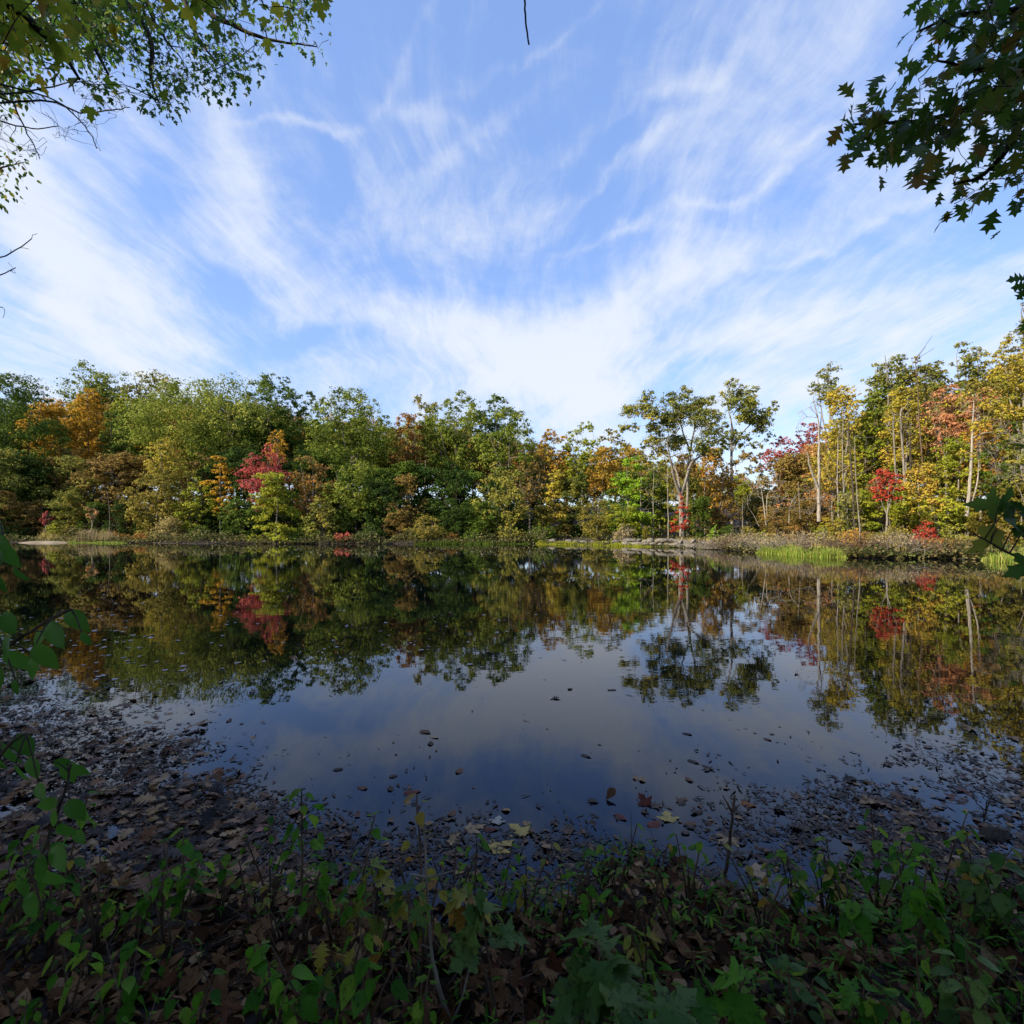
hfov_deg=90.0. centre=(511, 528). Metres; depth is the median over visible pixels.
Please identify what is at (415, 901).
seedling
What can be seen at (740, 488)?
woodland tree
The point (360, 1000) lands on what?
sapling
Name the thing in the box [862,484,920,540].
young tree
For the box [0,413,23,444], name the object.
woodland tree
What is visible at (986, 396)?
woodland tree
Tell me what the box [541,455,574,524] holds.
woodland tree
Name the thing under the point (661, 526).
maple tree
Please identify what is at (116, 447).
tree
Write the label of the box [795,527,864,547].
bramble thicket
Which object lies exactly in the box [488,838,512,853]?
fallen leaf
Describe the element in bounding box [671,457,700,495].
woodland tree
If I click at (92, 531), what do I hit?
shrub
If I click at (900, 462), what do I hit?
woodland tree
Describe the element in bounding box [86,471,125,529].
bare tree
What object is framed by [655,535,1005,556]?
bank grass
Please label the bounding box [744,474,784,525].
bare tree
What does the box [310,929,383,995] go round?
sapling
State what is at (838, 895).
sprig
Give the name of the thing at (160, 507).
maple tree
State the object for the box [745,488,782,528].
tree
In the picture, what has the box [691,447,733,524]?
tree
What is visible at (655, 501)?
slender trunk
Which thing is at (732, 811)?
dead twig
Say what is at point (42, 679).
floating specks
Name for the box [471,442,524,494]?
woodland tree
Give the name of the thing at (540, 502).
young tree
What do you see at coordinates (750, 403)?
oak tree
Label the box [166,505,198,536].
young tree
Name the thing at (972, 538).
bramble thicket
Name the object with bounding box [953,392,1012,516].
birch tree
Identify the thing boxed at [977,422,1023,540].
tree
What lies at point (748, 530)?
shrub
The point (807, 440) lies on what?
red maple
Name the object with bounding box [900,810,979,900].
sapling
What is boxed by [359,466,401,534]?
young tree
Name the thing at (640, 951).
sapling
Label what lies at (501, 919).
seedling
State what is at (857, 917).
sapling
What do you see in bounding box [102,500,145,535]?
young tree
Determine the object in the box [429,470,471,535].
young tree
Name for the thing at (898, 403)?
maple tree
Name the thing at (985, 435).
maple tree
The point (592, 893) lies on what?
sprig
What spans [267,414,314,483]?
woodland tree
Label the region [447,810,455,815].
fallen leaf
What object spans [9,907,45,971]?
seedling
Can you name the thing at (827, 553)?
marsh grass
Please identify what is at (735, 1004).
sapling
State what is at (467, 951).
sapling
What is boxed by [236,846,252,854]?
fallen leaf
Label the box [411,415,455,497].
woodland tree
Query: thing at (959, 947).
sapling
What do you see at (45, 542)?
mud bar
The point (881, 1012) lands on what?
seedling
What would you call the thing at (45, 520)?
maple sapling
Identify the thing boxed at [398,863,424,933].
dead twig
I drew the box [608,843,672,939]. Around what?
sprig
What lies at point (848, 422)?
woodland tree
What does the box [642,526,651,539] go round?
young tree
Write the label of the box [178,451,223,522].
tree
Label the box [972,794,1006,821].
dead twig
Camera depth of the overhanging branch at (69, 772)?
1.40 m
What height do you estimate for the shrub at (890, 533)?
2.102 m
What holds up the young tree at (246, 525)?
on the ground at (40, 952)
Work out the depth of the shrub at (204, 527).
62.81 m
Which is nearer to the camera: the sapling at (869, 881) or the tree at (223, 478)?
the sapling at (869, 881)
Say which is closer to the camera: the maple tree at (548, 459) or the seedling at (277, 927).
the seedling at (277, 927)
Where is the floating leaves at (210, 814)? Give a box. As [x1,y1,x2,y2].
[0,679,263,901]
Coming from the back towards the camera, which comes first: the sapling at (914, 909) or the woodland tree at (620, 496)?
the woodland tree at (620, 496)
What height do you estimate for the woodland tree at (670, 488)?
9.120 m
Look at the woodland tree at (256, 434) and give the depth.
84.41 m
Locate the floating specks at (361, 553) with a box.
[183,548,570,555]
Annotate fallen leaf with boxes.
[226,779,239,783]
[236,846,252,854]
[254,823,268,831]
[357,786,366,789]
[403,790,419,795]
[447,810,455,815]
[464,822,485,833]
[483,827,495,832]
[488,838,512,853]
[489,815,504,824]
[509,824,531,836]
[606,787,615,798]
[614,813,626,819]
[637,793,651,805]
[647,820,659,827]
[656,810,678,822]
[683,821,696,826]
[693,810,702,814]
[715,833,738,846]
[740,801,754,806]
[743,862,767,878]
[836,791,849,797]
[889,791,910,801]
[944,852,959,861]
[997,796,1014,802]
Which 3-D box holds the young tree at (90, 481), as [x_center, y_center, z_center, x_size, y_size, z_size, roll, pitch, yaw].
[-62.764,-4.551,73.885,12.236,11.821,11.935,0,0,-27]
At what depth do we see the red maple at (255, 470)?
62.59 m
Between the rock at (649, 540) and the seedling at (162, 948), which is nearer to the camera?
the seedling at (162, 948)
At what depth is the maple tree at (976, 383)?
41.80 m
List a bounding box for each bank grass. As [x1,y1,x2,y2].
[413,539,529,543]
[535,540,650,546]
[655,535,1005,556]
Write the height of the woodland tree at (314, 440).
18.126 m
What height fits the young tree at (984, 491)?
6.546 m
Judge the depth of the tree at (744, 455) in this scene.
65.63 m
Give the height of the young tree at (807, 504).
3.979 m
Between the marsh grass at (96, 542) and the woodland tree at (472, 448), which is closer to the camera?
the marsh grass at (96, 542)
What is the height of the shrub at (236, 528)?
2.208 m
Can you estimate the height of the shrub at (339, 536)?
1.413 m
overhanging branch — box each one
[0,521,31,592]
[0,609,92,694]
[0,733,45,801]
[0,758,98,939]
[1006,273,1023,331]
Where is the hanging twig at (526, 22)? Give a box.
[524,0,529,44]
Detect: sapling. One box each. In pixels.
[0,825,69,931]
[0,982,45,1023]
[6,791,102,951]
[39,511,53,530]
[42,919,105,1016]
[84,506,99,528]
[95,939,157,1023]
[99,866,180,941]
[159,828,216,926]
[163,968,226,1023]
[210,854,239,917]
[242,944,303,1023]
[247,944,335,1023]
[272,788,348,947]
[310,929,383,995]
[335,812,388,940]
[340,910,417,1023]
[349,857,411,952]
[386,876,433,1021]
[400,793,447,971]
[402,964,437,1023]
[443,883,492,975]
[447,886,529,1023]
[451,833,490,898]
[501,843,520,917]
[549,933,642,1023]
[552,912,699,1023]
[571,889,612,959]
[575,848,618,925]
[595,823,643,905]
[623,923,661,981]
[644,833,709,904]
[650,956,767,1023]
[669,493,689,538]
[759,849,815,922]
[765,954,832,1023]
[811,836,866,916]
[832,974,882,1023]
[834,898,885,979]
[849,809,930,921]
[879,944,932,1023]
[898,856,950,963]
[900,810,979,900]
[930,949,1006,1023]
[936,934,977,975]
[956,852,1023,944]
[956,871,1014,940]
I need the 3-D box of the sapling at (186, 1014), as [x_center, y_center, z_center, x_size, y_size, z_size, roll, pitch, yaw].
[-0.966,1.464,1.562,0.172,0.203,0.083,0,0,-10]
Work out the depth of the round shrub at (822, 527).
37.98 m
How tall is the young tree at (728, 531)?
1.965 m
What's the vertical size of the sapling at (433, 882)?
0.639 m
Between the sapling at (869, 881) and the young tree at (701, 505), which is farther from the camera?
the young tree at (701, 505)
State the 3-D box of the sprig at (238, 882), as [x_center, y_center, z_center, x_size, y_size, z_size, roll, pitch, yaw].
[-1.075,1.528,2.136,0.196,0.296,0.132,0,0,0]
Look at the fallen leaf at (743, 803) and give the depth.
3.15 m
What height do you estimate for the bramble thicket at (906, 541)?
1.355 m
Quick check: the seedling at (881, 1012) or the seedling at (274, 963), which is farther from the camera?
the seedling at (274, 963)
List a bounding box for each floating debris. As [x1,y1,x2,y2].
[0,592,1023,905]
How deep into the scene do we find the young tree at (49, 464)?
76.06 m
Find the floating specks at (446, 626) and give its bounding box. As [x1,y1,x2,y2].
[317,610,577,666]
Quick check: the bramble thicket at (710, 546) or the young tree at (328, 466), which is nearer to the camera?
the bramble thicket at (710, 546)
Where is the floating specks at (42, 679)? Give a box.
[0,594,283,684]
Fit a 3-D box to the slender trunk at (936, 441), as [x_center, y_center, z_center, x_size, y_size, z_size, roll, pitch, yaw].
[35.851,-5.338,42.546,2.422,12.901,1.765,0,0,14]
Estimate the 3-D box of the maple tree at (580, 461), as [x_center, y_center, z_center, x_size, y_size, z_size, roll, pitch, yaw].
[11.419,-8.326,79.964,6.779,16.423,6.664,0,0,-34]
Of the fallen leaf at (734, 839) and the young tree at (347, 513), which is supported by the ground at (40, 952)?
the young tree at (347, 513)
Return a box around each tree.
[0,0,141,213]
[0,0,332,123]
[0,80,129,316]
[0,371,74,521]
[0,396,54,473]
[0,398,33,443]
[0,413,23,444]
[0,447,34,532]
[0,451,68,534]
[0,458,50,520]
[0,487,44,534]
[0,489,25,527]
[3,464,72,530]
[9,398,136,486]
[10,415,73,477]
[11,498,57,535]
[15,404,76,462]
[22,402,82,457]
[25,0,331,125]
[25,455,124,532]
[29,460,82,533]
[38,444,98,523]
[46,490,90,534]
[52,359,136,487]
[61,459,146,531]
[64,388,110,476]
[66,401,139,523]
[76,502,113,532]
[80,452,124,530]
[81,451,171,535]
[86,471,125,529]
[94,407,142,495]
[98,390,154,524]
[100,397,174,506]
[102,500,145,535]
[110,369,189,492]
[111,371,295,484]
[117,466,192,527]
[127,470,187,528]
[129,507,170,534]
[132,414,199,478]
[140,436,190,517]
[155,466,210,532]
[162,396,243,511]
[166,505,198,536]
[168,477,221,532]
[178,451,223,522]
[184,398,267,510]
[185,494,233,536]
[187,464,245,535]
[198,455,237,535]
[202,446,261,531]
[217,495,263,539]
[228,450,298,536]
[231,372,310,518]
[234,407,297,470]
[235,513,254,535]
[244,471,301,543]
[253,479,308,533]
[256,507,284,539]
[265,429,288,521]
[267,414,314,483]
[271,421,326,523]
[279,448,341,536]
[287,453,335,538]
[289,509,306,530]
[291,390,330,455]
[295,458,365,533]
[296,496,339,540]
[302,386,399,484]
[305,513,331,540]
[310,422,358,485]
[312,460,395,538]
[314,462,391,532]
[323,414,357,458]
[335,506,362,537]
[344,420,402,483]
[353,476,397,537]
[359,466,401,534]
[362,480,406,537]
[369,425,411,470]
[375,431,428,498]
[382,501,417,538]
[383,460,433,536]
[383,464,468,530]
[389,420,415,448]
[390,473,432,530]
[402,394,443,489]
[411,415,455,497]
[415,390,496,473]
[416,513,438,537]
[426,461,478,533]
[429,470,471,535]
[434,429,495,498]
[438,498,476,537]
[441,468,507,533]
[463,499,506,538]
[464,429,487,480]
[469,405,537,506]
[470,461,531,536]
[471,393,518,475]
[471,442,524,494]
[480,472,512,532]
[499,470,556,536]
[505,429,525,456]
[505,444,536,472]
[505,504,527,538]
[511,448,549,535]
[516,450,548,518]
[526,437,553,463]
[530,449,551,505]
[531,428,573,526]
[531,488,560,535]
[531,505,557,537]
[535,469,574,537]
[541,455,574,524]
[548,453,577,504]
[556,476,594,535]
[560,421,604,524]
[564,472,593,537]
[571,456,606,519]
[576,499,614,540]
[583,446,618,526]
[584,478,609,508]
[590,498,621,537]
[595,428,636,510]
[601,469,672,535]
[604,503,641,539]
[605,457,641,508]
[606,455,656,538]
[607,446,652,499]
[618,382,730,536]
[621,447,649,497]
[627,454,669,527]
[641,465,672,503]
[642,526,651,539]
[646,479,678,537]
[655,461,672,493]
[660,468,674,515]
[668,453,703,525]
[668,476,707,537]
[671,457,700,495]
[684,495,718,539]
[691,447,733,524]
[691,463,704,496]
[695,488,739,536]
[697,474,724,500]
[701,461,743,513]
[703,470,750,520]
[704,377,779,532]
[720,524,736,539]
[722,449,770,523]
[725,475,758,528]
[740,498,783,531]
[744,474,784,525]
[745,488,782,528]
[749,488,774,527]
[755,452,823,532]
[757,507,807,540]
[769,479,831,523]
[773,484,788,509]
[776,478,839,531]
[785,497,826,540]
[795,444,829,497]
[796,385,826,521]
[803,479,843,527]
[804,482,851,534]
[806,422,879,518]
[807,361,842,480]
[807,449,859,526]
[812,385,868,534]
[817,517,845,541]
[823,489,869,534]
[824,461,885,532]
[826,0,1023,238]
[831,418,920,480]
[835,489,877,539]
[838,411,872,431]
[841,411,886,517]
[846,462,922,529]
[857,476,898,533]
[858,386,892,524]
[858,401,967,473]
[860,354,914,521]
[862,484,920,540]
[868,468,905,531]
[876,385,936,532]
[889,355,928,465]
[891,462,946,539]
[891,496,950,537]
[897,397,977,495]
[904,393,1022,496]
[905,360,950,474]
[907,495,968,538]
[908,452,974,529]
[911,383,976,525]
[920,500,956,536]
[921,384,957,412]
[928,436,987,532]
[931,467,982,534]
[947,341,992,498]
[949,380,984,428]
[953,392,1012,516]
[953,419,1006,535]
[953,514,984,537]
[955,359,1022,489]
[955,379,1017,428]
[955,479,995,525]
[956,390,1022,489]
[962,465,1003,523]
[965,508,1006,535]
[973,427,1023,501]
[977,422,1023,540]
[980,472,1020,521]
[981,353,1022,468]
[985,332,1023,520]
[988,378,1022,467]
[995,482,1023,543]
[1001,420,1023,524]
[1010,302,1023,359]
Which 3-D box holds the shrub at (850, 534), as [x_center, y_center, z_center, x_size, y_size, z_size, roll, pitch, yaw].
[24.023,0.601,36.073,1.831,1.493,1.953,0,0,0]
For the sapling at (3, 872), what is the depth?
2.06 m
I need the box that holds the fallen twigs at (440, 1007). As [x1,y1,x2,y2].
[0,811,1023,1023]
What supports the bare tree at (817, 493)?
on the ground at (40, 952)
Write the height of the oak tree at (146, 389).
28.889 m
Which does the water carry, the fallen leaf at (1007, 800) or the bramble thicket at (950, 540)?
the fallen leaf at (1007, 800)
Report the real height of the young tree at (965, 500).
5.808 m
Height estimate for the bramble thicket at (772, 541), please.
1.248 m
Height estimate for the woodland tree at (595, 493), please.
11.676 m
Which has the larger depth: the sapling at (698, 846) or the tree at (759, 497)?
the tree at (759, 497)
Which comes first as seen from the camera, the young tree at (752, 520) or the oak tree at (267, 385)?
the young tree at (752, 520)
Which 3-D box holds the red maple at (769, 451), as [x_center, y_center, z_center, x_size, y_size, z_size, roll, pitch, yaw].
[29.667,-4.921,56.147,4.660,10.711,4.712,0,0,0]
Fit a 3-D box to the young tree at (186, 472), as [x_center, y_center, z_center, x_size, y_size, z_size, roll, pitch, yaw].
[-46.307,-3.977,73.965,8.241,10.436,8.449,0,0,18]
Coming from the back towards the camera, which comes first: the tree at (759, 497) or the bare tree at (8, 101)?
the tree at (759, 497)
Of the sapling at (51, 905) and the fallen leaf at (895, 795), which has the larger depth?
the fallen leaf at (895, 795)
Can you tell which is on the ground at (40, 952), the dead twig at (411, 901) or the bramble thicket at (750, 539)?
the bramble thicket at (750, 539)
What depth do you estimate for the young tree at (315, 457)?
66.96 m
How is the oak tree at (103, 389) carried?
on the ground at (40, 952)
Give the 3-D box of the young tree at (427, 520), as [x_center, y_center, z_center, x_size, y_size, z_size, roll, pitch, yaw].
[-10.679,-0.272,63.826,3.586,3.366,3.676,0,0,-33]
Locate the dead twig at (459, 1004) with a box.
[452,971,469,1023]
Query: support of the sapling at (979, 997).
on the ground at (40, 952)
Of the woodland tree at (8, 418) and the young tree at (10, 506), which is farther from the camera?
the woodland tree at (8, 418)
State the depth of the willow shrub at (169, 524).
62.95 m
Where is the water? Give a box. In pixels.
[0,542,1023,932]
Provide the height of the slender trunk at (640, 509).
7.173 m
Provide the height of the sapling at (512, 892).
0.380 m
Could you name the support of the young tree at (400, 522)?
on the ground at (40, 952)
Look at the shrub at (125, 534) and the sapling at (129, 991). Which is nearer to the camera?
the sapling at (129, 991)
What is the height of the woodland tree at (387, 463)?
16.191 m
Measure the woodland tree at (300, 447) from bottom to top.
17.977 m
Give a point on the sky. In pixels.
(591, 213)
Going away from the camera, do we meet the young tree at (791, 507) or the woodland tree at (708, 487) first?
the young tree at (791, 507)
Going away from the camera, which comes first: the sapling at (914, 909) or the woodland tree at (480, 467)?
the sapling at (914, 909)
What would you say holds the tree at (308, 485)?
on the ground at (40, 952)
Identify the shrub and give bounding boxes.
[4,523,34,540]
[42,523,59,537]
[57,524,77,537]
[76,528,93,540]
[109,531,132,541]
[133,531,156,542]
[136,510,161,534]
[147,515,185,540]
[188,525,213,540]
[214,526,247,540]
[284,527,312,543]
[334,532,354,543]
[353,524,389,542]
[404,513,449,541]
[442,532,460,539]
[461,529,485,539]
[495,520,523,541]
[527,521,555,540]
[612,523,635,541]
[707,524,719,540]
[736,525,759,539]
[756,528,779,540]
[777,525,810,542]
[814,525,832,541]
[839,528,866,543]
[870,525,908,539]
[909,520,944,542]
[939,523,976,543]
[974,523,1018,545]
[1011,533,1023,547]
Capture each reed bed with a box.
[35,529,70,541]
[72,528,117,541]
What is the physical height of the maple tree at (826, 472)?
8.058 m
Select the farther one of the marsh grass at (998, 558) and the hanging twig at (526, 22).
the marsh grass at (998, 558)
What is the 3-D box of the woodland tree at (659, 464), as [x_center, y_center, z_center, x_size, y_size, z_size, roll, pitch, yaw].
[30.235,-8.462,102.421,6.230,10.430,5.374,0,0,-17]
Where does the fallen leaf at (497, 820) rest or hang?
on the water
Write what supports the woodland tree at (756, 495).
on the ground at (40, 952)
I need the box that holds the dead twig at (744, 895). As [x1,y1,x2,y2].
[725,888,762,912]
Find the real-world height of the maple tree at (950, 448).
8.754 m
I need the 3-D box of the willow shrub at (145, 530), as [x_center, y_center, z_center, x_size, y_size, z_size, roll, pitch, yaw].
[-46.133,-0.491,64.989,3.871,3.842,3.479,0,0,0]
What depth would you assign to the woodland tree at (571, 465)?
94.67 m
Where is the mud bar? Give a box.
[20,541,66,542]
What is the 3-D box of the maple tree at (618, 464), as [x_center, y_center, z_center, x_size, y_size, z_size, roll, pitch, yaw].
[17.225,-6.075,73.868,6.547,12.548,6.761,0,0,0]
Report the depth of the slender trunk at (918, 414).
38.95 m
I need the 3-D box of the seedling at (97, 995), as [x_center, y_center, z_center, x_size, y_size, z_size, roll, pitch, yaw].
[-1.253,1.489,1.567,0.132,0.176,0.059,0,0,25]
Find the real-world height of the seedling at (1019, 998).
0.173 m
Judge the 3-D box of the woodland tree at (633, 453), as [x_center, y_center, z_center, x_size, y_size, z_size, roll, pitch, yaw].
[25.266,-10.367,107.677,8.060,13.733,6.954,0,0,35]
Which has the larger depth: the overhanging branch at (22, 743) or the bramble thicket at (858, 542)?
the bramble thicket at (858, 542)
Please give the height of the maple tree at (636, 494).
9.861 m
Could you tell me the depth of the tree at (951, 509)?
36.71 m
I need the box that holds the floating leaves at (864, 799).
[0,664,1023,897]
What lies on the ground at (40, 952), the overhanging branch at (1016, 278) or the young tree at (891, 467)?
the young tree at (891, 467)
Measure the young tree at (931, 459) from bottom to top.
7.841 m
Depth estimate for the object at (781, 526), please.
42.26 m
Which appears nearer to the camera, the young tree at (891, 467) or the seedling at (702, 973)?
the seedling at (702, 973)
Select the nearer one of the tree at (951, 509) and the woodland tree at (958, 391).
the tree at (951, 509)
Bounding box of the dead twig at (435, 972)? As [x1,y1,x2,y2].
[409,826,453,1021]
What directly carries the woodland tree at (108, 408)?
on the ground at (40, 952)
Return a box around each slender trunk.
[634,481,651,538]
[645,456,664,537]
[665,464,668,537]
[689,459,705,533]
[732,486,751,530]
[830,429,854,541]
[834,414,856,540]
[835,408,855,526]
[841,431,875,541]
[885,409,906,523]
[888,400,911,528]
[896,413,934,541]
[906,335,933,514]
[929,390,951,495]
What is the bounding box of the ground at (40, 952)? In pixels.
[0,504,1023,1023]
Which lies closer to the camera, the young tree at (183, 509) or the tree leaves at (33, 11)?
the tree leaves at (33, 11)
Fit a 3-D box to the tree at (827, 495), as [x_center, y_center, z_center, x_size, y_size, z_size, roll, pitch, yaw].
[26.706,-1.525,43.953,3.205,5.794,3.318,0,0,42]
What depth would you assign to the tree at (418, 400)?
83.69 m
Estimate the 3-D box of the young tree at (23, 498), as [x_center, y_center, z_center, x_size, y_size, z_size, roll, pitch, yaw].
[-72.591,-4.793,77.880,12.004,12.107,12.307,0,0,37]
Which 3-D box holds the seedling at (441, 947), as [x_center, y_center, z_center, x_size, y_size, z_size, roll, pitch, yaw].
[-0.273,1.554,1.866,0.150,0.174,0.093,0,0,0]
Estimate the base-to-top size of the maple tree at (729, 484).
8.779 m
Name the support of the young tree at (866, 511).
on the ground at (40, 952)
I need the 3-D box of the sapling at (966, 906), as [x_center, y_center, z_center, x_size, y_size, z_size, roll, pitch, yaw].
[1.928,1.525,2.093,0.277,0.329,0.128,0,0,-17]
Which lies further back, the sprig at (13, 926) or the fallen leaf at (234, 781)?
the fallen leaf at (234, 781)
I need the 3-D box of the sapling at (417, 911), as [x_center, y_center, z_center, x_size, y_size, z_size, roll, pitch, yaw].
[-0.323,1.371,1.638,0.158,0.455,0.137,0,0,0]
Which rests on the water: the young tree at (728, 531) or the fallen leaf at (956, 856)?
the fallen leaf at (956, 856)
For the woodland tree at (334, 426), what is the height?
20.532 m
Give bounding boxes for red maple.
[231,444,292,535]
[386,413,425,504]
[758,436,810,516]
[771,466,809,522]
[794,422,827,489]
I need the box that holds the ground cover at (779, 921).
[0,832,1023,1023]
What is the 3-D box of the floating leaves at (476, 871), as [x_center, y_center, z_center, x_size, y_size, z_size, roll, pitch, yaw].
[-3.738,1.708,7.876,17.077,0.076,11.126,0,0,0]
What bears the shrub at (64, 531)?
on the ground at (40, 952)
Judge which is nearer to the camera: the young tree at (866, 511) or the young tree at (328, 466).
the young tree at (866, 511)
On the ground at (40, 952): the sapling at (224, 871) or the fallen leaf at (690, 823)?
the sapling at (224, 871)
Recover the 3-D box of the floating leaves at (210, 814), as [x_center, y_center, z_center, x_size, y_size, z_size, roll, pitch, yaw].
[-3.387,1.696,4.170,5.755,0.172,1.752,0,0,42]
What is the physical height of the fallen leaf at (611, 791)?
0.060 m
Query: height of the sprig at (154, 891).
0.402 m
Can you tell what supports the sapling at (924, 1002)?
on the ground at (40, 952)
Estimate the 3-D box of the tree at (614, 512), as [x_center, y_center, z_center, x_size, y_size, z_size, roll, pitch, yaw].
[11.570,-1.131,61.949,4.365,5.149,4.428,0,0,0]
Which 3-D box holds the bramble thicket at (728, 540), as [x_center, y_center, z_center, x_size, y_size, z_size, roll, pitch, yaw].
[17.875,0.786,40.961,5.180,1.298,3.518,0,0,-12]
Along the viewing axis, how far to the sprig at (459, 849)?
2.18 m
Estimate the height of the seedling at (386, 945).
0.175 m
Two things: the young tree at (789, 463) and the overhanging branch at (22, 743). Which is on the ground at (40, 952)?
the young tree at (789, 463)
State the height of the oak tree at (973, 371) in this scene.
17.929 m
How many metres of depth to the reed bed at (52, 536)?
64.17 m
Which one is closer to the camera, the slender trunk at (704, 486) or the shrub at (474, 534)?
the slender trunk at (704, 486)
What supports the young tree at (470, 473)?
on the ground at (40, 952)
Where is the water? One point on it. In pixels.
(840, 644)
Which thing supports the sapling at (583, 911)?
on the ground at (40, 952)
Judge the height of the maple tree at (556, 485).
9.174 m
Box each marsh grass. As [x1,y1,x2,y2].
[67,540,126,542]
[755,542,847,557]
[980,547,1023,563]
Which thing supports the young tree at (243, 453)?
on the ground at (40, 952)
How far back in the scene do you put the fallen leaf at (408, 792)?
3.29 m
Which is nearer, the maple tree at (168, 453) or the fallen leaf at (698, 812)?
the fallen leaf at (698, 812)
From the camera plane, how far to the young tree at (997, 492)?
40.04 m
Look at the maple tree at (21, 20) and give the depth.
3.53 m
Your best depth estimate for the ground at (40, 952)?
1.95 m
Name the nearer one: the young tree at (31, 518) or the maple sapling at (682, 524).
the maple sapling at (682, 524)
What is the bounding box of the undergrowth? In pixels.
[4,522,1023,561]
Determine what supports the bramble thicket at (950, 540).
on the ground at (40, 952)
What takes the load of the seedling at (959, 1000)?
on the ground at (40, 952)
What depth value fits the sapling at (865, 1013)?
1.54 m
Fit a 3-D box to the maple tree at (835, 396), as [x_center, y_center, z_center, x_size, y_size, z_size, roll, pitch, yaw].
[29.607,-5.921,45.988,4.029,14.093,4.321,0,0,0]
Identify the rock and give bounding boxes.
[647,538,654,542]
[660,538,669,542]
[979,827,1012,843]
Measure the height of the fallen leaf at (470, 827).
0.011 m
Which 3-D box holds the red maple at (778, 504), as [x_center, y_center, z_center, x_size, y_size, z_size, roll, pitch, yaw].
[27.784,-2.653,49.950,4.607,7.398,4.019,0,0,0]
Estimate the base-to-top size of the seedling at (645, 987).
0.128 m
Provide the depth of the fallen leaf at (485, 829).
2.89 m
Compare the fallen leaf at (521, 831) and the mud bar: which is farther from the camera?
the mud bar
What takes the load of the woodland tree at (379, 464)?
on the ground at (40, 952)
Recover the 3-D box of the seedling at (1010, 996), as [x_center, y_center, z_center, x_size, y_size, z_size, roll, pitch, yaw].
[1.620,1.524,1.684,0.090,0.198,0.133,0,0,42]
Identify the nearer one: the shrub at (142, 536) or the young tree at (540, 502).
the shrub at (142, 536)
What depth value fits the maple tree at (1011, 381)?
38.16 m
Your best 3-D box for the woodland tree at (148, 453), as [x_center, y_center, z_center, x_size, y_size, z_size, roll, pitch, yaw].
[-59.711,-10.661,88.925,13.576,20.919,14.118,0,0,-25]
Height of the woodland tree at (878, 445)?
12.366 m
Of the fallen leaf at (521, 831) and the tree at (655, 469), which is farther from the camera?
the tree at (655, 469)
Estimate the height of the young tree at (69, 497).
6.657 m
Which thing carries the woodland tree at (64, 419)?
on the ground at (40, 952)
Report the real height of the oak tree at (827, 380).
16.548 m
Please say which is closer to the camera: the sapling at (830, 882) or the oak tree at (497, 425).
the sapling at (830, 882)
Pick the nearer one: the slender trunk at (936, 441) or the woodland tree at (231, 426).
the slender trunk at (936, 441)
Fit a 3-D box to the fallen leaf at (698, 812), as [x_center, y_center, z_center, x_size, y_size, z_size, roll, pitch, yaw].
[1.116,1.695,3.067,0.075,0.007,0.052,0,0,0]
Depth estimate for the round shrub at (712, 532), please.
46.84 m
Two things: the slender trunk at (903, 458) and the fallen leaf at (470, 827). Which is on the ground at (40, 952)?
the slender trunk at (903, 458)
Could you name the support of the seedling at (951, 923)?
on the ground at (40, 952)
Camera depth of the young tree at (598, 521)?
56.99 m
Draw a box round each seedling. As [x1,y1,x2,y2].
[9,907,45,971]
[51,911,90,972]
[88,990,110,1023]
[121,1011,156,1023]
[141,908,182,958]
[149,957,185,989]
[247,940,278,995]
[251,987,271,1023]
[258,900,298,945]
[366,920,401,971]
[401,899,427,945]
[417,931,455,978]
[454,979,468,1000]
[477,890,505,943]
[541,1003,555,1023]
[642,982,653,1000]
[684,950,708,987]
[740,952,775,1008]
[772,1004,785,1023]
[873,1004,923,1023]
[929,905,959,957]
[950,975,988,1006]
[951,925,966,942]
[970,890,1003,939]
[986,955,1022,1016]
[1006,986,1023,1009]
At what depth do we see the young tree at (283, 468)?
68.64 m
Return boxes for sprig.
[6,886,47,947]
[66,847,123,949]
[140,838,180,943]
[225,860,280,920]
[240,816,307,910]
[308,890,361,940]
[427,843,480,925]
[516,842,563,924]
[557,850,601,936]
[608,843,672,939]
[645,858,709,948]
[723,843,808,935]
[809,851,863,914]
[817,854,854,935]
[889,841,928,904]
[947,831,1022,900]
[962,486,1023,579]
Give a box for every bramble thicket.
[685,537,733,549]
[703,531,757,547]
[728,533,782,548]
[748,533,803,549]
[765,528,830,549]
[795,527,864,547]
[818,528,911,553]
[852,533,918,551]
[871,531,946,553]
[905,536,968,554]
[922,535,973,554]
[950,535,979,547]
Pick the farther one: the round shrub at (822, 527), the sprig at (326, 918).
the round shrub at (822, 527)
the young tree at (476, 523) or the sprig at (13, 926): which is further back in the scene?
the young tree at (476, 523)
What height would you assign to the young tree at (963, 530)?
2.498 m
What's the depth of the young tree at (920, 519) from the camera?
39.13 m
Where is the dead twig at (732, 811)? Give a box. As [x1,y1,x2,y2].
[718,795,738,877]
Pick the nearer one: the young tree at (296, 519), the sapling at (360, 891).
the sapling at (360, 891)
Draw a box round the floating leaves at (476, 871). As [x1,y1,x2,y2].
[0,637,1023,903]
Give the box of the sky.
[0,0,1023,507]
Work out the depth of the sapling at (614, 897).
2.10 m
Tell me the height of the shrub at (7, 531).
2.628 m

